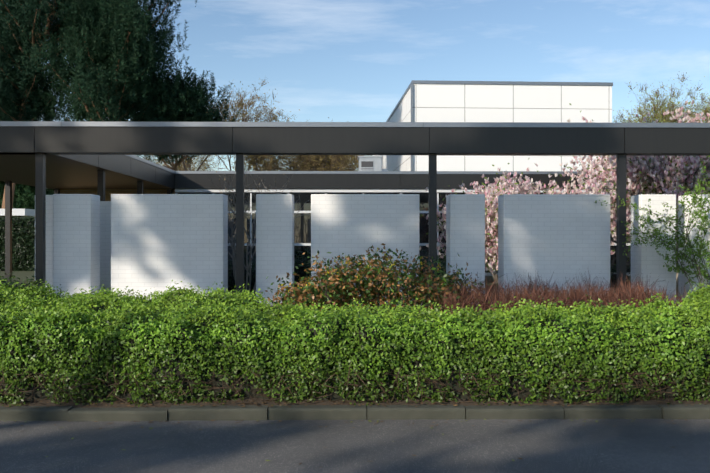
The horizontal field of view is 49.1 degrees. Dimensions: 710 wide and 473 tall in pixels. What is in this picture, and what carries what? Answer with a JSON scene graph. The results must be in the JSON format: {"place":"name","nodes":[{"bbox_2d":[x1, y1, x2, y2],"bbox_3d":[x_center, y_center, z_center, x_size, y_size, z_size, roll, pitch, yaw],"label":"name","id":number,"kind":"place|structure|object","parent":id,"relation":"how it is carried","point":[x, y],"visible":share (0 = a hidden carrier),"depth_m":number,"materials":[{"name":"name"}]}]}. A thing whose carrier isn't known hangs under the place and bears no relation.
{"place":"outdoors","nodes":[
{"label":"outdoors","id":0,"kind":"place"},
{"bbox_2d":[0,271,677,419],"bbox_3d":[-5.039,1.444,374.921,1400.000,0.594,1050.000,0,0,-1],"label":"terrain","id":1,"kind":"structure","parent":0,"point":[22,275],"depth_m":21.22,"materials":[{"name":"brown soil"}]},
{"bbox_2d":[0,216,34,270],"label":"tall hedge","id":2,"kind":"object","parent":1,"relation":"on","point":[23,244],"visible":0.52,"depth_m":25.82,"materials":[{"name":"green plant"}]},
{"bbox_2d":[0,209,34,218],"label":"wall","id":3,"kind":"structure","parent":1,"relation":"on","point":[24,213],"depth_m":33.76,"materials":[{"name":"grey"}]},
{"bbox_2d":[0,4,46,76],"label":"tree","id":4,"kind":"object","parent":1,"relation":"on","point":[19,36],"depth_m":43.60,"materials":[{"name":"green plant"}]},
{"bbox_2d":[0,181,53,220],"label":"tree","id":5,"kind":"object","parent":1,"relation":"on","point":[24,197],"visible":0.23,"depth_m":45.11,"materials":[{"name":"green plant"}]},
{"bbox_2d":[0,271,87,296],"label":"holly shrub stems","id":6,"kind":"object","parent":1,"relation":"on","point":[12,283],"visible":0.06,"depth_m":10.98,"materials":[{"name":"brown plant"}]},
{"bbox_2d":[46,195,52,293],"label":"brick wall","id":7,"kind":"structure","parent":1,"relation":"on","point":[49,239],"depth_m":13.48,"materials":[{"name":"white brick"}]},
{"bbox_2d":[0,0,99,208],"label":"tree","id":8,"kind":"object","parent":1,"relation":"on","point":[22,90],"visible":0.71,"depth_m":37.20,"materials":[{"name":"green plant"}]},
{"bbox_2d":[53,194,99,296],"bbox_3d":[-4.813,0.237,13.439,0.649,1.920,0.500,0,0,-1],"label":"wall panel","id":9,"kind":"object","parent":1,"relation":"on","point":[76,241],"depth_m":13.19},
{"bbox_2d":[20,0,187,121],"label":"tree","id":10,"kind":"object","parent":1,"relation":"on","point":[105,43],"visible":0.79,"depth_m":35.89,"materials":[{"name":"green plant"}]},
{"bbox_2d":[100,201,110,292],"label":"brick wall","id":11,"kind":"structure","parent":1,"relation":"on","point":[105,242],"depth_m":15.89,"materials":[{"name":"white brick"}]},
{"bbox_2d":[38,0,196,121],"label":"tree","id":12,"kind":"object","parent":1,"relation":"on","point":[153,4],"visible":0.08,"depth_m":43.07,"materials":[{"name":"green plant"}]},
{"bbox_2d":[60,189,178,200],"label":"brick wall","id":13,"kind":"structure","parent":1,"relation":"on","point":[108,192],"depth_m":22.86,"materials":[{"name":"brown brick"}]},
{"bbox_2d":[111,194,227,299],"bbox_3d":[-3.200,0.237,13.462,1.913,1.920,0.500,0,0,-1],"label":"wall panel","id":14,"kind":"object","parent":1,"relation":"on","point":[160,242],"depth_m":13.21,"materials":[{"name":"white brick"}]},
{"bbox_2d":[144,155,196,170],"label":"bare tree trunk","id":15,"kind":"object","parent":1,"relation":"on","point":[178,168],"visible":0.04,"depth_m":83.70,"materials":[{"name":"brown plant"}]},
{"bbox_2d":[132,52,241,170],"bbox_3d":[-9.033,-3.849,39.188,6.335,10.599,5.848,0,0,-1],"label":"tree","id":16,"kind":"object","parent":1,"relation":"on","point":[187,103],"visible":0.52,"depth_m":38.49,"materials":[{"name":"green plant"}]},
{"bbox_2d":[134,80,246,170],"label":"bare tree","id":17,"kind":"object","parent":1,"relation":"on","point":[189,167],"visible":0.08,"depth_m":71.91,"materials":[{"name":"brown plant"}]},
{"bbox_2d":[177,155,220,170],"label":"tree trunk","id":18,"kind":"object","parent":1,"relation":"on","point":[203,167],"visible":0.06,"depth_m":146.08,"materials":[{"name":"brown plant"}]},
{"bbox_2d":[228,255,255,290],"bbox_3d":[-2.557,0.802,16.752,2.208,0.890,2.057,0,0,-1],"label":"courtyard shrub","id":19,"kind":"object","parent":1,"relation":"on","point":[231,282],"visible":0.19,"depth_m":16.22,"materials":[{"name":"green plant"}]},
{"bbox_2d":[192,78,292,170],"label":"bare tree","id":20,"kind":"object","parent":1,"relation":"on","point":[240,105],"visible":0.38,"depth_m":73.85,"materials":[{"name":"brown plant"}]},
{"bbox_2d":[210,157,310,297],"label":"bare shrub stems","id":21,"kind":"object","parent":1,"relation":"on","point":[232,245],"visible":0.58,"depth_m":14.51,"materials":[{"name":"brown plant"}]},
{"bbox_2d":[230,116,310,170],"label":"bare tree","id":22,"kind":"object","parent":1,"relation":"on","point":[270,162],"visible":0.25,"depth_m":72.63,"materials":[{"name":"brown plant"}]},
{"bbox_2d":[256,194,293,302],"bbox_3d":[-1.382,0.237,13.487,0.621,1.920,0.500,0,0,-1],"label":"wall panel","id":23,"kind":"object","parent":1,"relation":"on","point":[274,235],"depth_m":13.24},
{"bbox_2d":[244,109,357,170],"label":"bare tree","id":24,"kind":"object","parent":1,"relation":"on","point":[296,163],"visible":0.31,"depth_m":73.76,"materials":[{"name":"brown plant"}]},
{"bbox_2d":[294,246,310,294],"bbox_3d":[-1.064,0.704,15.547,1.761,1.087,1.657,0,0,-1],"label":"courtyard shrub","id":25,"kind":"object","parent":1,"relation":"on","point":[300,271],"visible":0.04,"depth_m":15.14,"materials":[{"name":"green plant"}]},
{"bbox_2d":[5,153,625,303],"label":"steel columns","id":26,"kind":"structure","parent":1,"relation":"on","point":[40,215],"depth_m":13.08,"materials":[{"name":"metal"}]},
{"bbox_2d":[0,121,709,193],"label":"roof frame","id":27,"kind":"object","parent":26,"relation":"on","point":[117,147],"visible":0.58,"depth_m":12.99,"materials":[{"name":"black metal"}]},
{"bbox_2d":[0,152,187,192],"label":"wing soffit","id":28,"kind":"structure","parent":27,"relation":"attached to","point":[63,173],"depth_m":17.44,"materials":[{"name":"brown wood"}]},
{"bbox_2d":[284,155,366,170],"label":"bare tree trunk","id":29,"kind":"object","parent":1,"relation":"on","point":[320,167],"depth_m":82.47,"materials":[{"name":"brown plant"}]},
{"bbox_2d":[300,155,371,170],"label":"bare tree trunk","id":30,"kind":"object","parent":1,"relation":"on","point":[349,161],"visible":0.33,"depth_m":73.11,"materials":[{"name":"brown plant"}]},
{"bbox_2d":[0,404,709,420],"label":"kerb stones","id":31,"kind":"object","parent":1,"relation":"on","point":[315,412],"visible":0.69,"depth_m":7.38,"materials":[{"name":"concrete"}]},
{"bbox_2d":[311,194,419,301],"bbox_3d":[0.172,0.237,13.508,1.856,1.920,0.500,0,0,-1],"label":"wall panel","id":32,"kind":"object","parent":1,"relation":"on","point":[353,224],"depth_m":13.26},
{"bbox_2d":[259,243,496,313],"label":"mahonia shrub stems","id":33,"kind":"object","parent":1,"relation":"on","point":[339,287],"visible":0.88,"depth_m":11.30,"materials":[{"name":"green plant"}]},
{"bbox_2d":[420,250,445,292],"bbox_3d":[1.680,0.746,15.908,2.016,1.004,1.771,0,0,-1],"label":"courtyard shrub","id":34,"kind":"object","parent":1,"relation":"on","point":[443,265],"visible":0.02,"depth_m":15.61,"materials":[{"name":"green plant"}]},
{"bbox_2d":[246,299,676,305],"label":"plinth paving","id":35,"kind":"structure","parent":1,"relation":"on","point":[271,304],"depth_m":13.04,"materials":[{"name":"concrete"}]},
{"bbox_2d":[446,194,484,294],"bbox_3d":[1.920,0.237,13.532,0.602,1.920,0.500,0,0,-1],"label":"wall panel","id":36,"kind":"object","parent":1,"relation":"on","point":[465,227],"depth_m":13.28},
{"bbox_2d":[373,80,612,170],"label":"building","id":37,"kind":"structure","parent":1,"relation":"on","point":[465,101],"depth_m":45.33,"materials":[{"name":"white painted facade panels"},{"name":"zinc"}]},
{"bbox_2d":[420,158,584,282],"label":"magnolia tree branches","id":38,"kind":"object","parent":1,"relation":"on","point":[492,192],"visible":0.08,"depth_m":18.53,"materials":[{"name":"pink plant"}]},
{"bbox_2d":[498,194,609,302],"bbox_3d":[3.462,0.237,13.553,1.836,1.920,0.500,0,0,-1],"label":"wall panel","id":39,"kind":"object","parent":1,"relation":"on","point":[544,237],"depth_m":13.30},
{"bbox_2d":[610,260,630,291],"bbox_3d":[4.699,0.847,15.387,1.859,0.800,1.633,0,0,-1],"label":"courtyard shrub","id":40,"kind":"object","parent":1,"relation":"on","point":[612,275],"depth_m":15.03,"materials":[{"name":"green plant"}]},
{"bbox_2d":[549,100,709,284],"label":"magnolia tree branches","id":41,"kind":"object","parent":1,"relation":"on","point":[657,174],"visible":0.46,"depth_m":17.28,"materials":[{"name":"pink plant"}]},
{"bbox_2d":[594,155,709,290],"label":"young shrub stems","id":42,"kind":"object","parent":1,"relation":"on","point":[697,253],"visible":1,"depth_m":12.59,"materials":[{"name":"green plant"}]},
{"bbox_2d":[631,194,675,302],"bbox_3d":[5.210,0.237,13.577,0.608,1.920,0.500,0,0,-1],"label":"wall panel","id":43,"kind":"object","parent":1,"relation":"on","point":[647,262],"depth_m":13.33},
{"bbox_2d":[613,72,709,122],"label":"tree","id":44,"kind":"object","parent":1,"relation":"on","point":[659,116],"visible":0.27,"depth_m":79.78,"materials":[{"name":"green plant"}]},
{"bbox_2d":[628,90,709,122],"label":"tree","id":45,"kind":"object","parent":1,"relation":"on","point":[685,109],"visible":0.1,"depth_m":85.32,"materials":[{"name":"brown plant"}]},
{"bbox_2d":[678,194,709,300],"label":"wall panel","id":46,"kind":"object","parent":1,"relation":"on","point":[682,279],"depth_m":13.34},
{"bbox_2d":[687,93,709,122],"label":"tree","id":47,"kind":"object","parent":1,"relation":"on","point":[705,115],"visible":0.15,"depth_m":77.72,"materials":[{"name":"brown plant"}]},
{"bbox_2d":[0,419,709,472],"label":"asphalt road","id":48,"kind":"structure","parent":0,"point":[498,446],"depth_m":6.42,"materials":[{"name":"grey asphalt"}]},
{"bbox_2d":[5,418,705,464],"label":"road leaf litter","id":49,"kind":"object","parent":48,"relation":"on","point":[351,421],"visible":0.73,"depth_m":7.23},
{"bbox_2d":[0,305,709,407],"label":"plant bed soil","id":50,"kind":"structure","parent":0,"point":[248,399],"depth_m":7.62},
{"bbox_2d":[0,279,709,407],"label":"hedge","id":51,"kind":"object","parent":50,"relation":"on","point":[219,344],"visible":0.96,"depth_m":7.75,"materials":[{"name":"green plant"}]},
{"bbox_2d":[417,268,689,314],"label":"red twig shrub stems","id":52,"kind":"object","parent":50,"relation":"on","point":[490,298],"visible":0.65,"depth_m":10.96,"materials":[{"name":"brown plant"}]},
{"bbox_2d":[28,0,709,170],"label":"sky","id":53,"kind":"structure","parent":0,"point":[338,60],"materials":[{"name":"blue"}]},
{"bbox_2d":[358,156,387,170],"bbox_3d":[0.661,-2.430,28.966,1.110,1.046,1.080,0,0,-1],"label":"roof vent unit","id":54,"kind":"object","parent":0,"point":[370,163],"visible":0.38,"depth_m":28.46,"materials":[{"name":"white metal"}]},
{"bbox_2d":[175,189,630,275],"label":"building","id":55,"kind":"structure","parent":0,"point":[302,230],"depth_m":22.72,"materials":[{"name":"grey"}]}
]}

